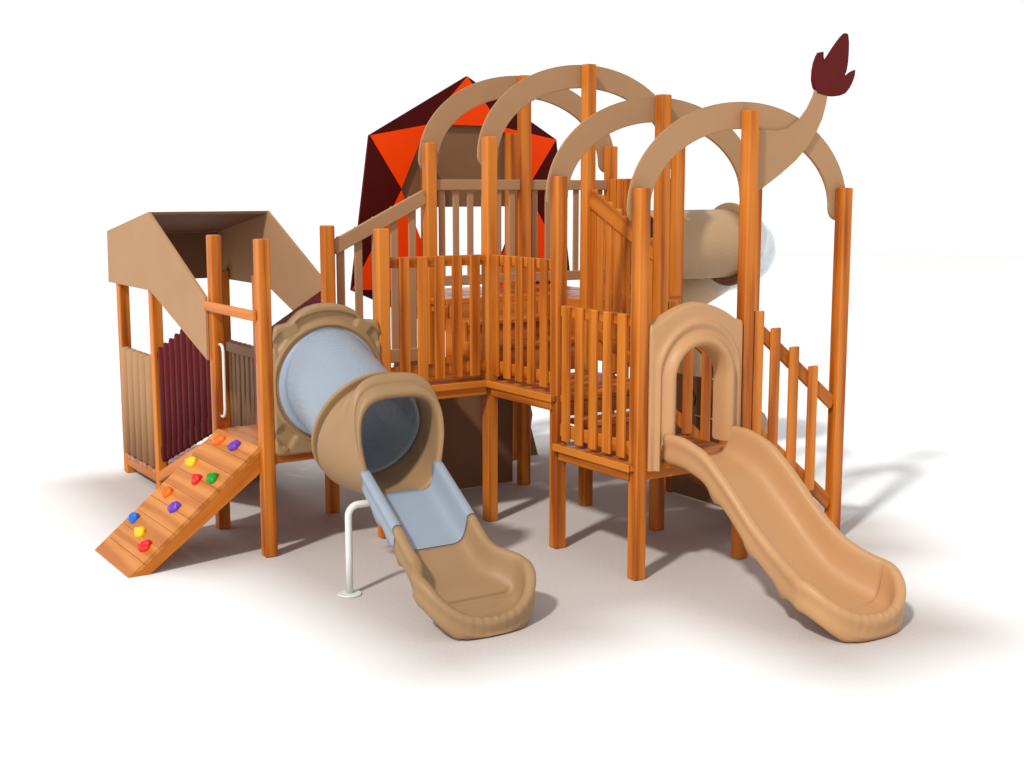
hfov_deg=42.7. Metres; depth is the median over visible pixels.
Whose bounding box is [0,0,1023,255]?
sky
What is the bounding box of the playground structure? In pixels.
[95,33,905,641]
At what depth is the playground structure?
10.25 m
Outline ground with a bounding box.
[0,249,1023,759]
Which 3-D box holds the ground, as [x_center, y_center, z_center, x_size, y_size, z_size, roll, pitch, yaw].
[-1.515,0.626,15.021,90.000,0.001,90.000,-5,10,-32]

